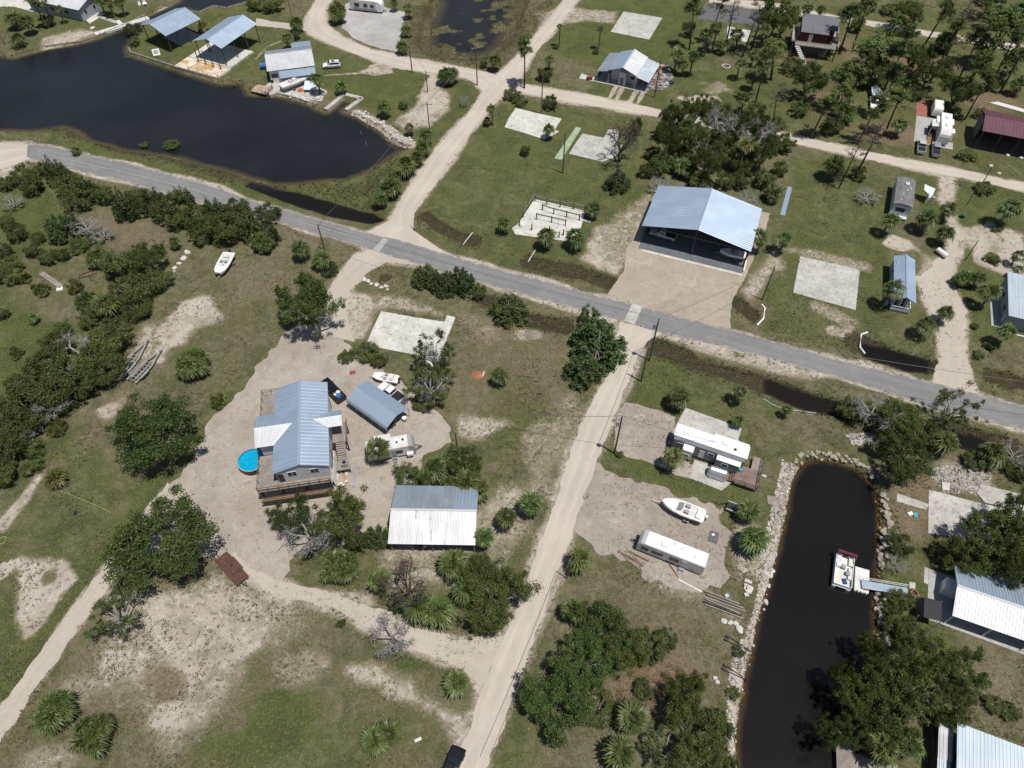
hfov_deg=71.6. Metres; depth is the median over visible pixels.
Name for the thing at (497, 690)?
dirt road
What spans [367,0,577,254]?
dirt road
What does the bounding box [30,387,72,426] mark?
dead tree
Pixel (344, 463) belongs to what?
air conditioner
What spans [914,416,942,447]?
shrub
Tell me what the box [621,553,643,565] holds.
plank
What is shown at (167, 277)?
shrub
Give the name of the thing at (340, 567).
palm clump
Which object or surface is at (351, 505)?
oak tree
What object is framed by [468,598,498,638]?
oak tree
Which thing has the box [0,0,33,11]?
concrete forecourt
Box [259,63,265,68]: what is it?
blue drum
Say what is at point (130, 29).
shrub
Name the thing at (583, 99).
dirt road
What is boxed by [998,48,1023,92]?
pine tree
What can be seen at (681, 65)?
palm tree
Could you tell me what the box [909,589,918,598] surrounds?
planter box
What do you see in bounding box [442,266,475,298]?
cedar tree
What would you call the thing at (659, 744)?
oak tree
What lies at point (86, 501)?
yellow pole
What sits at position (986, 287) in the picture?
palm tree
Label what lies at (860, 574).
float dock
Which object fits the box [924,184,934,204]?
shade sail
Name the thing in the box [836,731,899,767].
plank dock
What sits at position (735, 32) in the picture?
palm tree
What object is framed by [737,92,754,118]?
palm tree
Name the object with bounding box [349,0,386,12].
fifth wheel
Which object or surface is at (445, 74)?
palm clump
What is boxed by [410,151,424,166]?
palm tree
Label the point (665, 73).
rubbish heap
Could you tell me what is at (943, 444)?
palm tree
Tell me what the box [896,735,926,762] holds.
palm tree
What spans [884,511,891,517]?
rock
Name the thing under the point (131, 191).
shrub
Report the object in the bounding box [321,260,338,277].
cedar tree
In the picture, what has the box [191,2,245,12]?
bulkhead
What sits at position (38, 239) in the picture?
shrub
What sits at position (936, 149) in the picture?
pickup truck
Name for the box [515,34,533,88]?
palm tree
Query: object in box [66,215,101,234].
dead tree
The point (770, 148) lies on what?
oak tree
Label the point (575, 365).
cedar tree
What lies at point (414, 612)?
palm tree
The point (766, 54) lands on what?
pine tree
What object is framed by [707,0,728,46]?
pine tree
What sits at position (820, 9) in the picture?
palm tree
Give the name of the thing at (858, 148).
dead pine tree
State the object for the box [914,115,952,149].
grey slab
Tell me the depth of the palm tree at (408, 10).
198.69 m
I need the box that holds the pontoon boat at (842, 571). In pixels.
[831,549,857,592]
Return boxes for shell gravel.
[724,459,797,766]
[845,431,879,445]
[929,464,991,493]
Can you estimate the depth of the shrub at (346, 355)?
123.50 m
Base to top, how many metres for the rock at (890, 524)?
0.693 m
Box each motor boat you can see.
[214,249,234,279]
[654,498,707,523]
[716,248,748,261]
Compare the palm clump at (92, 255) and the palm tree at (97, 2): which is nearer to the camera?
the palm clump at (92, 255)
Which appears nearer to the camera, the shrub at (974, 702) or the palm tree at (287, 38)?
the shrub at (974, 702)
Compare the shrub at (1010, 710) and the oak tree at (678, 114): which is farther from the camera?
the oak tree at (678, 114)
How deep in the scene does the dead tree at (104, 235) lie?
142.07 m
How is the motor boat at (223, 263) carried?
on the ground at (476, 204)
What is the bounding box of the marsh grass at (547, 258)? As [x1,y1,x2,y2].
[1,0,1023,767]
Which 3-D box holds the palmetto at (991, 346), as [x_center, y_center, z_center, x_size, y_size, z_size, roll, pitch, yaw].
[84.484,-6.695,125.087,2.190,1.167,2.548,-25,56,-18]
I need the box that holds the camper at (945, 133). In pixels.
[933,112,954,146]
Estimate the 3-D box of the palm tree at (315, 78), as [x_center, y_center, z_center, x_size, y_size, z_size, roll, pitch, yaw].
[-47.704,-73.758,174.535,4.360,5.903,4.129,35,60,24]
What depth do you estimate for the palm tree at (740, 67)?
177.93 m
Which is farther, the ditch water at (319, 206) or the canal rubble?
the ditch water at (319, 206)
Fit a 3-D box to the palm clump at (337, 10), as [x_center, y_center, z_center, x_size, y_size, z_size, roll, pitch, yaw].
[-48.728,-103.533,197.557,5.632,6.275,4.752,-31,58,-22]
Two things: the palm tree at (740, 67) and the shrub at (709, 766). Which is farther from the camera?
the palm tree at (740, 67)
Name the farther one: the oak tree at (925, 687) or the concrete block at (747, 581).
the concrete block at (747, 581)
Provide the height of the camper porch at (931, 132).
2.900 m
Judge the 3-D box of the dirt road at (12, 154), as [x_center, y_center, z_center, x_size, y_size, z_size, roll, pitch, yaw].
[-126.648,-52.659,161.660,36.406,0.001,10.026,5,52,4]
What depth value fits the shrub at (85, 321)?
127.54 m
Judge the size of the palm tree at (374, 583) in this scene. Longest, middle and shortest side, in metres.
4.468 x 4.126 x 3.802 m
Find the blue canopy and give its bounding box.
[304,81,315,90]
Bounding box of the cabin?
[885,254,915,314]
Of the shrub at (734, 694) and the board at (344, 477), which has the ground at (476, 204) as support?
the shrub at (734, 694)
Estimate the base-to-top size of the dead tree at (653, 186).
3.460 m
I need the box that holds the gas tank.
[936,247,948,257]
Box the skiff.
[370,372,400,383]
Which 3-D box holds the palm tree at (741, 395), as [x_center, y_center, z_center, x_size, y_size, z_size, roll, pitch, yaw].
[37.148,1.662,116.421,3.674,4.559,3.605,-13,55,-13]
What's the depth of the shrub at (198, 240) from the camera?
141.38 m
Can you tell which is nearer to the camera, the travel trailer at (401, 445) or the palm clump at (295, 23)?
the travel trailer at (401, 445)
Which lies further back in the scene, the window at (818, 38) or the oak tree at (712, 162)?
the window at (818, 38)
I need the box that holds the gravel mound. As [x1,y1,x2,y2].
[523,330,542,339]
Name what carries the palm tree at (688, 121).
on the ground at (476, 204)
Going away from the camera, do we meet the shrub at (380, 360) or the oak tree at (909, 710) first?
the oak tree at (909, 710)
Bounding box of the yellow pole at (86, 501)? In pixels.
[59,491,110,512]
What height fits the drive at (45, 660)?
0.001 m
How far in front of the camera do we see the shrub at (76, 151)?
160.41 m
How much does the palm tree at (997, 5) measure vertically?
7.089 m
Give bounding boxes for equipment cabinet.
[938,577,956,599]
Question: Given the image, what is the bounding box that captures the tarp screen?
[913,596,941,627]
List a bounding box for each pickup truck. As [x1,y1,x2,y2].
[320,377,346,403]
[378,381,405,402]
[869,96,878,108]
[915,138,926,154]
[930,141,941,157]
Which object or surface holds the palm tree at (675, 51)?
on the ground at (476, 204)
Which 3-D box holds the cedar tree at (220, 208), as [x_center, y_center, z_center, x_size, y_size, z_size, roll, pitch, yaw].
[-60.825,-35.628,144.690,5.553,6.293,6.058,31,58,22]
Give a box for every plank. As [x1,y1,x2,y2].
[618,551,642,562]
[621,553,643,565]
[625,557,640,569]
[627,549,643,564]
[629,551,648,561]
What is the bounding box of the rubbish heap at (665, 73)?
[645,64,673,91]
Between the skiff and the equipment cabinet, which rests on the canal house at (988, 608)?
the equipment cabinet
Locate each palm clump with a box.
[32,688,79,735]
[68,711,115,760]
[73,289,96,313]
[84,244,111,268]
[173,345,211,380]
[249,229,272,249]
[257,236,275,252]
[290,16,303,31]
[318,549,359,585]
[328,0,346,23]
[437,66,460,84]
[645,146,661,158]
[674,156,698,178]
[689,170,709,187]
[763,182,783,204]
[832,99,857,122]
[849,16,866,31]
[932,30,957,52]
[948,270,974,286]
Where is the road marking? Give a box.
[39,151,366,239]
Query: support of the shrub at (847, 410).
on the ground at (476, 204)
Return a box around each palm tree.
[2,8,22,30]
[8,32,26,47]
[17,14,35,33]
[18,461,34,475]
[23,0,48,27]
[26,312,38,325]
[37,0,54,25]
[42,467,69,491]
[54,5,64,23]
[88,289,121,318]
[93,0,106,15]
[99,0,115,17]
[112,0,125,16]
[167,236,182,247]
[176,205,190,217]
[196,19,208,31]
[281,33,293,47]
[291,240,310,260]
[309,72,324,93]
[311,249,330,270]
[334,79,346,93]
[359,721,392,757]
[365,436,392,462]
[365,567,392,591]
[372,191,387,208]
[376,101,391,118]
[376,717,402,746]
[378,175,403,198]
[388,172,399,179]
[390,0,398,10]
[394,156,417,177]
[395,41,408,53]
[400,23,413,36]
[400,591,432,625]
[402,2,414,19]
[404,123,414,135]
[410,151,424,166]
[413,138,431,156]
[417,467,436,485]
[418,126,433,145]
[421,593,457,631]
[423,456,449,485]
[436,548,469,582]
[441,667,470,699]
[442,445,466,463]
[442,474,456,486]
[448,577,472,608]
[454,468,483,490]
[464,462,484,476]
[472,478,492,501]
[473,525,495,548]
[483,116,490,125]
[485,103,495,125]
[488,366,510,385]
[489,54,501,70]
[494,506,517,530]
[497,216,511,232]
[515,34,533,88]
[516,488,545,516]
[535,227,558,247]
[542,122,555,139]
[543,54,554,78]
[557,23,563,44]
[560,597,586,625]
[564,227,585,250]
[567,546,593,575]
[584,201,600,218]
[596,26,603,49]
[599,732,636,767]
[614,695,650,736]
[662,446,686,472]
[666,44,686,73]
[667,386,692,409]
[677,61,687,74]
[677,115,698,155]
[688,50,701,75]
[699,25,713,56]
[708,21,723,52]
[715,38,730,53]
[729,26,744,48]
[729,384,748,403]
[730,414,744,427]
[733,58,748,77]
[734,497,761,523]
[735,136,754,170]
[736,525,774,557]
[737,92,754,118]
[747,50,758,66]
[750,61,764,89]
[753,227,769,254]
[754,23,771,46]
[773,230,792,253]
[780,403,794,416]
[794,5,801,15]
[801,1,813,13]
[815,5,826,14]
[819,153,846,180]
[862,731,900,767]
[881,212,901,234]
[881,278,906,307]
[891,117,908,136]
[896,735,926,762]
[911,316,940,338]
[914,207,939,232]
[929,429,961,456]
[935,224,957,244]
[935,305,955,322]
[939,200,958,221]
[972,270,988,286]
[973,36,995,54]
[975,280,1003,308]
[976,441,1009,470]
[982,2,1003,28]
[993,195,1023,223]
[993,322,1017,345]
[996,59,1021,81]
[1005,74,1023,95]
[1010,250,1023,265]
[1011,265,1023,273]
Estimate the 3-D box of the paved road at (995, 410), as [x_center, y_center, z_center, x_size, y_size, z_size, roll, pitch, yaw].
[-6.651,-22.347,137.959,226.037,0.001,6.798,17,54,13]
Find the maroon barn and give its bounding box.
[973,109,1023,156]
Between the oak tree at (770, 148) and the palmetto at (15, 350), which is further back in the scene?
the oak tree at (770, 148)
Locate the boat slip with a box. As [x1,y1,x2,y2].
[324,92,363,111]
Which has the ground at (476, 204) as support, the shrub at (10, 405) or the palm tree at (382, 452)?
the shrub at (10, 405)
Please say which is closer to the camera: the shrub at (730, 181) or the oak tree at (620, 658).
the oak tree at (620, 658)
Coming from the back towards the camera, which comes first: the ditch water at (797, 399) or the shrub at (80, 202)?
the shrub at (80, 202)
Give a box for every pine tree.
[683,0,705,49]
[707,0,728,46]
[724,0,740,46]
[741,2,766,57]
[749,0,778,50]
[752,44,779,101]
[754,36,790,80]
[761,0,792,57]
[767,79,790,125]
[810,92,839,138]
[826,78,856,134]
[831,56,864,111]
[836,1,864,54]
[838,121,875,188]
[844,45,876,100]
[848,27,910,76]
[851,0,879,50]
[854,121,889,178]
[856,89,892,144]
[871,10,903,74]
[873,60,911,118]
[874,86,913,136]
[883,23,922,88]
[921,0,956,48]
[929,15,969,83]
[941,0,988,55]
[952,47,997,106]
[957,24,991,80]
[964,66,1000,119]
[969,15,1010,83]
[979,5,1023,66]
[986,25,1023,91]
[992,0,1023,52]
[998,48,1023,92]
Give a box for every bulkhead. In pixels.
[45,14,145,46]
[128,23,174,66]
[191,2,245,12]
[269,91,306,101]
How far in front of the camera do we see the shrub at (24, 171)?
152.42 m
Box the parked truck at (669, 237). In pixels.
[649,228,676,241]
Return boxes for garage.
[639,185,761,275]
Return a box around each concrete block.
[744,578,751,584]
[744,584,753,594]
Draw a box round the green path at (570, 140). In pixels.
[555,127,580,159]
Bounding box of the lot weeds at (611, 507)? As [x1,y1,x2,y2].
[171,239,965,667]
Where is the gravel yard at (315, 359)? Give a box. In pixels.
[144,298,450,585]
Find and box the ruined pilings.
[519,194,585,237]
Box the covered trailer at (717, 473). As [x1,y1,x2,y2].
[707,465,728,482]
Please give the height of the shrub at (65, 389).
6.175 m
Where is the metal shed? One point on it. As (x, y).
(438, 517)
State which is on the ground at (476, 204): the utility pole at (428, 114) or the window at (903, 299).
the utility pole at (428, 114)
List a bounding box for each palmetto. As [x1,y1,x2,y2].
[3,268,31,284]
[8,345,23,359]
[18,436,45,459]
[29,456,45,473]
[30,282,49,296]
[40,217,51,229]
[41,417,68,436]
[65,278,83,292]
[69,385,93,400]
[208,392,226,409]
[335,618,346,627]
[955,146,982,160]
[972,349,985,360]
[984,340,996,351]
[985,251,1001,265]
[990,225,1003,231]
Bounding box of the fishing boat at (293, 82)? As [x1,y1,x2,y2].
[279,75,308,90]
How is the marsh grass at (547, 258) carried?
on the ground at (476, 204)
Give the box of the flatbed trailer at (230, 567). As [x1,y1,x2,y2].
[215,551,247,585]
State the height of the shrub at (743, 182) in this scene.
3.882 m
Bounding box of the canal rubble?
[871,500,883,658]
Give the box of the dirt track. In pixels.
[256,18,306,30]
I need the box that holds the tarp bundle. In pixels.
[333,390,341,398]
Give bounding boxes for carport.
[346,381,409,433]
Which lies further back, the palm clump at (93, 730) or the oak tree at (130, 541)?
the oak tree at (130, 541)
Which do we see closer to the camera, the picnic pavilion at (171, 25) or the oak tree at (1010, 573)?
the oak tree at (1010, 573)
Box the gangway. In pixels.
[861,577,908,592]
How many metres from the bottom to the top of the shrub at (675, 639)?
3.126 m
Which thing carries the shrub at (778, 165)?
on the ground at (476, 204)
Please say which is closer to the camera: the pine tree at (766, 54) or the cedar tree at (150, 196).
the cedar tree at (150, 196)
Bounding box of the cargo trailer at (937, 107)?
[930,99,943,118]
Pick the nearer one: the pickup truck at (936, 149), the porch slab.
the pickup truck at (936, 149)
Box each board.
[151,48,159,55]
[342,468,346,484]
[352,466,355,486]
[678,579,701,591]
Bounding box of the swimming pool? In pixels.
[237,448,264,475]
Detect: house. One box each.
[29,0,102,21]
[254,380,350,503]
[264,41,315,81]
[596,49,659,92]
[788,13,838,64]
[924,565,1023,654]
[951,723,1023,767]
[989,272,1023,337]
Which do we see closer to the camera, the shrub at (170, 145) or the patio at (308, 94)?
the shrub at (170, 145)
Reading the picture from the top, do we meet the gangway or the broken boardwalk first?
the broken boardwalk
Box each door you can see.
[277,474,285,481]
[807,34,812,41]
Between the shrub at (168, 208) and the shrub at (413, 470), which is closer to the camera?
the shrub at (413, 470)
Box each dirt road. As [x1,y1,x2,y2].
[0,142,30,168]
[304,0,502,90]
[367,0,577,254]
[460,322,660,767]
[514,84,1023,190]
[709,0,1023,48]
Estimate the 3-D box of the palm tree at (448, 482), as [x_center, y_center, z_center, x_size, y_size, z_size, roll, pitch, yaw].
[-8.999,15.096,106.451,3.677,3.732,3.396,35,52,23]
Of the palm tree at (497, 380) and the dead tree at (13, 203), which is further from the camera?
the dead tree at (13, 203)
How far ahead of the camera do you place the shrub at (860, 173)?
154.32 m
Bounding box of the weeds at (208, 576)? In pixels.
[0,0,1023,767]
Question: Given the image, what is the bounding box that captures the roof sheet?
[780,187,791,215]
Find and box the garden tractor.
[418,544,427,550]
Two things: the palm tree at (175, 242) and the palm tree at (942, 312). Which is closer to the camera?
the palm tree at (942, 312)
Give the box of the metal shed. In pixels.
[388,485,477,551]
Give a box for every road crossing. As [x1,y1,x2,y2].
[373,238,387,251]
[624,303,642,323]
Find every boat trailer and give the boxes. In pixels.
[116,339,148,378]
[126,349,161,383]
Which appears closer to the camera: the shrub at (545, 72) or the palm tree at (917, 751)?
the palm tree at (917, 751)
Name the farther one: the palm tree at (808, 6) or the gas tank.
the palm tree at (808, 6)
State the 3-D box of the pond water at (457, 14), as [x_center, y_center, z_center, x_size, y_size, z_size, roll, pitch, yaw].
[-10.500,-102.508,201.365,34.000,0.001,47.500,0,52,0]
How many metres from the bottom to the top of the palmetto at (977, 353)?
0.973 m
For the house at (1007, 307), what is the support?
on the ground at (476, 204)
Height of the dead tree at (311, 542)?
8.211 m
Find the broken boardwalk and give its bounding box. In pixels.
[39,271,63,286]
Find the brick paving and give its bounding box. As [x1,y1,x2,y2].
[916,99,926,116]
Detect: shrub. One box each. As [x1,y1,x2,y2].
[0,176,13,188]
[0,213,14,228]
[0,254,24,274]
[0,265,11,280]
[0,309,9,319]
[0,380,58,430]
[0,394,28,416]
[0,403,38,442]
[0,420,17,442]
[0,433,28,467]
[0,459,17,487]
[1,358,54,398]
[3,222,27,240]
[7,160,39,184]
[17,173,43,195]
[20,242,38,254]
[24,343,69,382]
[28,231,45,243]
[29,369,80,414]
[34,161,51,174]
[35,330,73,356]
[36,248,57,264]
[37,14,53,27]
[45,348,95,383]
[49,172,81,196]
[52,318,74,334]
[53,247,71,259]
[57,188,93,213]
[66,235,91,254]
[69,147,81,155]
[69,367,102,400]
[74,309,97,329]
[77,335,122,374]
[84,322,135,358]
[84,352,129,386]
[87,183,113,203]
[97,249,140,282]
[98,312,132,334]
[106,268,155,308]
[119,295,152,323]
[123,22,141,36]
[126,184,145,203]
[127,35,138,44]
[138,142,148,147]
[140,266,174,292]
[147,191,188,220]
[162,139,180,148]
[163,213,187,231]
[180,200,216,232]
[185,221,215,246]
[203,210,241,246]
[220,203,252,227]
[222,196,249,214]
[245,0,257,10]
[252,201,281,223]
[256,0,284,12]
[288,29,300,39]
[337,348,354,363]
[343,529,367,555]
[353,341,379,363]
[369,352,388,366]
[386,590,406,612]
[392,460,419,485]
[398,101,407,108]
[411,393,431,410]
[469,283,487,299]
[470,550,492,566]
[480,61,487,68]
[502,87,521,99]
[512,95,528,106]
[519,145,529,154]
[536,66,553,79]
[542,93,558,108]
[579,303,601,323]
[585,688,620,731]
[615,450,623,457]
[629,116,642,139]
[632,625,669,669]
[633,675,654,700]
[638,161,657,176]
[650,151,676,172]
[655,626,678,653]
[669,143,691,159]
[680,21,695,36]
[696,741,723,767]
[707,97,734,120]
[708,706,738,744]
[709,122,741,143]
[715,171,735,187]
[723,753,740,767]
[726,685,740,701]
[727,106,744,125]
[727,144,757,169]
[732,167,753,188]
[732,645,745,658]
[746,100,767,118]
[753,168,776,191]
[757,6,773,20]
[760,113,786,134]
[772,160,788,175]
[776,131,796,152]
[781,56,805,73]
[790,100,811,114]
[823,116,845,133]
[832,395,873,425]
[848,69,872,85]
[850,166,868,180]
[869,413,903,435]
[880,3,895,15]
[881,604,914,635]
[883,587,916,610]
[884,531,915,559]
[894,618,926,644]
[907,84,928,98]
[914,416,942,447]
[929,540,958,563]
[959,687,978,706]
[964,448,989,472]
[970,322,980,329]
[974,107,987,116]
[975,180,996,193]
[984,693,1006,715]
[1000,700,1023,722]
[1003,455,1023,481]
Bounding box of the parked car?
[443,743,466,767]
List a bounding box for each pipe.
[756,304,765,325]
[859,331,867,353]
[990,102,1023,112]
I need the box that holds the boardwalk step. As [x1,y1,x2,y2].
[767,495,778,506]
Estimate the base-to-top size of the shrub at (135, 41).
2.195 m
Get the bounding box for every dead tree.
[0,193,24,208]
[17,419,47,439]
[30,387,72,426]
[46,330,103,370]
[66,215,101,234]
[89,223,114,243]
[273,508,341,562]
[361,610,417,660]
[374,550,438,610]
[413,372,449,405]
[460,95,469,106]
[600,119,643,162]
[649,175,671,189]
[705,102,740,143]
[736,187,758,203]
[737,117,782,146]
[848,391,902,431]
[854,184,883,206]
[886,553,907,573]
[999,437,1023,467]
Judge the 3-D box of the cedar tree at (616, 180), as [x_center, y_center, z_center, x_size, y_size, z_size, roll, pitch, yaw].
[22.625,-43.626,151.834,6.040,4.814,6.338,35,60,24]
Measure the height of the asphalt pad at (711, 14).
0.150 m
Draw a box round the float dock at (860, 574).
[853,566,869,594]
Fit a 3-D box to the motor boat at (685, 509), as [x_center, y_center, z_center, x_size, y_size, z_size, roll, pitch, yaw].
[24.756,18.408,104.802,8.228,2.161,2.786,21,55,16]
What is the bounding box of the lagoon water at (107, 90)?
[0,0,403,191]
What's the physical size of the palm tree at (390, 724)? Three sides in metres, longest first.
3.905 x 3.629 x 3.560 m
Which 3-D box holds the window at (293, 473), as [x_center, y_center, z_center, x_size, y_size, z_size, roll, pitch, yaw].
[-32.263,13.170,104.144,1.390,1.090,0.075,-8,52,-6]
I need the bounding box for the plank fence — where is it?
[929,709,935,767]
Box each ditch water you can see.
[245,186,383,223]
[763,379,857,421]
[858,343,930,373]
[949,430,992,450]
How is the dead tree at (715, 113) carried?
on the ground at (476, 204)
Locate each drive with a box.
[0,482,169,741]
[232,552,503,687]
[308,250,417,341]
[915,229,976,392]
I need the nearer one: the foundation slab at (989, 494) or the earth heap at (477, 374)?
the foundation slab at (989, 494)
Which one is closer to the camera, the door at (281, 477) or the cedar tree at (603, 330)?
the door at (281, 477)
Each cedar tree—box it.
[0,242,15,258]
[23,358,44,386]
[41,155,72,187]
[44,213,85,245]
[76,175,100,205]
[109,186,145,224]
[139,187,168,216]
[172,185,196,208]
[202,196,229,226]
[236,208,267,244]
[259,221,282,247]
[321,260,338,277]
[365,523,389,551]
[411,263,440,290]
[428,270,458,298]
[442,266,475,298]
[487,292,530,332]
[560,353,603,392]
[568,317,628,378]
[602,167,631,195]
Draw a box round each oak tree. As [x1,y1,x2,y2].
[83,585,143,640]
[96,482,223,593]
[100,389,205,470]
[126,242,167,270]
[263,491,318,539]
[272,267,332,327]
[279,281,346,337]
[306,483,368,539]
[311,510,344,546]
[402,363,457,405]
[411,327,456,373]
[447,445,484,481]
[452,555,489,584]
[461,556,543,638]
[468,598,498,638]
[518,658,595,752]
[548,625,616,694]
[563,598,635,659]
[600,618,652,678]
[643,717,688,767]
[651,118,683,159]
[657,97,684,131]
[659,688,732,767]
[661,666,708,722]
[677,110,711,155]
[680,92,711,122]
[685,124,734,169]
[693,138,728,183]
[735,108,770,137]
[745,132,786,170]
[762,4,806,40]
[788,59,833,100]
[810,712,845,753]
[824,661,859,685]
[832,670,880,724]
[832,710,871,750]
[853,664,926,743]
[854,628,885,656]
[854,719,899,765]
[857,647,925,696]
[866,54,902,84]
[874,396,925,437]
[875,419,937,484]
[882,657,942,725]
[891,620,950,683]
[892,0,926,25]
[904,39,937,72]
[911,51,956,88]
[926,675,973,729]
[933,378,985,427]
[937,69,981,109]
[939,530,995,578]
[939,645,993,698]
[958,508,1023,572]
[970,0,1007,16]
[988,486,1023,543]
[995,535,1023,590]
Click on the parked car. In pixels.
(455, 756)
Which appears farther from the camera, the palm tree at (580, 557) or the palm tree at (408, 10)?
the palm tree at (408, 10)
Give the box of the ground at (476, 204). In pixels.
[0,0,1023,767]
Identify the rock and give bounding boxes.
[721,618,726,623]
[735,624,742,633]
[877,555,883,561]
[883,640,890,645]
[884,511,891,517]
[886,521,893,527]
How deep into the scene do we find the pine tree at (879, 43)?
171.99 m
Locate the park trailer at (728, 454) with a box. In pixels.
[663,423,749,473]
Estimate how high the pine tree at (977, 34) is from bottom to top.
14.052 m
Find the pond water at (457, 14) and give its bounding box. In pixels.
[429,0,515,56]
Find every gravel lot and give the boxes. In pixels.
[574,463,731,592]
[614,402,692,477]
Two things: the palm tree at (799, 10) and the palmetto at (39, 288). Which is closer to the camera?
the palmetto at (39, 288)
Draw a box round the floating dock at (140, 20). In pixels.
[94,16,149,34]
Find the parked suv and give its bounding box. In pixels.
[322,59,340,69]
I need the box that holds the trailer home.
[889,176,915,219]
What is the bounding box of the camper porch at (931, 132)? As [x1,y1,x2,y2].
[927,119,939,143]
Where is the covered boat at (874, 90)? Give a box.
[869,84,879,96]
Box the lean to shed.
[930,723,952,767]
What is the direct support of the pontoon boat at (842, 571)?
on the canal water at (811, 624)
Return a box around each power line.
[319,224,656,317]
[335,103,425,206]
[490,560,569,754]
[514,412,606,416]
[623,319,658,412]
[624,416,714,441]
[660,269,768,317]
[660,318,1023,381]
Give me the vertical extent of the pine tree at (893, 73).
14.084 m
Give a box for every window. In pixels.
[271,73,278,78]
[286,471,297,475]
[309,468,319,472]
[815,35,822,40]
[895,207,905,212]
[896,298,906,302]
[954,752,956,762]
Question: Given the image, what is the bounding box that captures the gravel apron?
[608,189,769,328]
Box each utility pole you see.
[315,222,325,250]
[409,46,412,72]
[425,103,431,128]
[471,46,480,84]
[541,74,542,113]
[562,133,565,173]
[613,415,622,453]
[640,345,649,381]
[648,319,659,360]
[654,59,660,97]
[761,265,775,299]
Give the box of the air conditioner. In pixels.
[341,460,347,467]
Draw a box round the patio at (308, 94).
[266,81,324,100]
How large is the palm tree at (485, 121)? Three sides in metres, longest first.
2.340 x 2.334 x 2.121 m
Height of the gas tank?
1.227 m
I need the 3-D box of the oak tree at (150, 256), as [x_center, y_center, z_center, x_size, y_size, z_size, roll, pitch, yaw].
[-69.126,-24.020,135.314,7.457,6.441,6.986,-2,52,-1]
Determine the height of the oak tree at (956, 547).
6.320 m
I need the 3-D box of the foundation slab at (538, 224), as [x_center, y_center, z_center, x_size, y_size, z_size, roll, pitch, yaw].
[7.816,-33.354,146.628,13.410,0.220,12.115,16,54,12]
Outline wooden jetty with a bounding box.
[250,82,272,96]
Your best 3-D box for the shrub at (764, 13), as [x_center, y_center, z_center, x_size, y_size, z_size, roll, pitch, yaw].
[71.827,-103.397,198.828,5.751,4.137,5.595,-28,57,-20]
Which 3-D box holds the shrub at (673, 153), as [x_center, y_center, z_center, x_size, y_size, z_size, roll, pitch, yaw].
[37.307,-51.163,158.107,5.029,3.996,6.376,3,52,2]
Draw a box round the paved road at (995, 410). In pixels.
[27,144,1023,428]
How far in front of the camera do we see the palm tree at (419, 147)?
158.01 m
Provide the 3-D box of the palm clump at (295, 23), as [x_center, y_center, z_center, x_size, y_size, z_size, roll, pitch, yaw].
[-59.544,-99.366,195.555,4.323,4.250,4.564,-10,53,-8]
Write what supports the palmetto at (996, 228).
on the ground at (476, 204)
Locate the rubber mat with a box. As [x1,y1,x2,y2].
[707,530,718,543]
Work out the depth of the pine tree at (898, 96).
158.25 m
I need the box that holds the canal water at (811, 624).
[736,459,879,767]
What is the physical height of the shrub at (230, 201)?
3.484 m
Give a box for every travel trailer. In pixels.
[365,434,421,464]
[631,530,708,574]
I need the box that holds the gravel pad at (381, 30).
[341,3,404,50]
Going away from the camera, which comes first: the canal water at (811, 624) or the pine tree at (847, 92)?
the canal water at (811, 624)
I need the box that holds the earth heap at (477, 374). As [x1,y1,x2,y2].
[471,371,484,378]
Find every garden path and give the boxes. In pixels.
[99,16,115,22]
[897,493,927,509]
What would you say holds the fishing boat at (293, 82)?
on the patio at (308, 94)
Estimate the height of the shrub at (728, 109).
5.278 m
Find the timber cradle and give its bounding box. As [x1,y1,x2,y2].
[77,269,97,278]
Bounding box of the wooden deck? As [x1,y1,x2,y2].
[726,456,764,491]
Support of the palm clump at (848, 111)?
on the ground at (476, 204)
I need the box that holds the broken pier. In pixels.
[385,136,409,149]
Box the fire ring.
[721,64,730,68]
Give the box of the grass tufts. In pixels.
[0,0,1023,767]
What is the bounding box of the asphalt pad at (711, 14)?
[698,3,760,25]
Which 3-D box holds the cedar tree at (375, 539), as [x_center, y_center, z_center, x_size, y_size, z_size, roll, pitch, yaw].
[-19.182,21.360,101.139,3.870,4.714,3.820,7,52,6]
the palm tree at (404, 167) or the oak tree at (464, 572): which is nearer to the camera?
the oak tree at (464, 572)
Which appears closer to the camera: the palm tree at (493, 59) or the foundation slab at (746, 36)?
the palm tree at (493, 59)
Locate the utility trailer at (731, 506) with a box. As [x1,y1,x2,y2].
[716,500,740,514]
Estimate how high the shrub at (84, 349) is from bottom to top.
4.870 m
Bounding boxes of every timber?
[703,589,739,603]
[703,601,741,616]
[704,596,745,611]
[705,591,741,606]
[705,599,739,613]
[705,603,743,618]
[706,594,743,608]
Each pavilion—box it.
[141,7,202,51]
[193,14,260,64]
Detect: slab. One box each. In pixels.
[87,12,102,23]
[173,42,253,79]
[368,311,454,365]
[505,108,560,139]
[512,200,585,240]
[569,129,621,161]
[580,73,596,80]
[611,11,661,39]
[667,408,741,444]
[689,460,731,490]
[727,26,750,41]
[793,256,859,309]
[909,582,914,588]
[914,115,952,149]
[928,490,1023,541]
[941,482,949,490]
[977,484,1023,511]
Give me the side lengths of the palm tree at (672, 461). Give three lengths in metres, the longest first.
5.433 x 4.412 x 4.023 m
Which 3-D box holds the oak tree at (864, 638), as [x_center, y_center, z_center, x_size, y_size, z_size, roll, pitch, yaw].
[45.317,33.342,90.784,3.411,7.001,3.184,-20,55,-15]

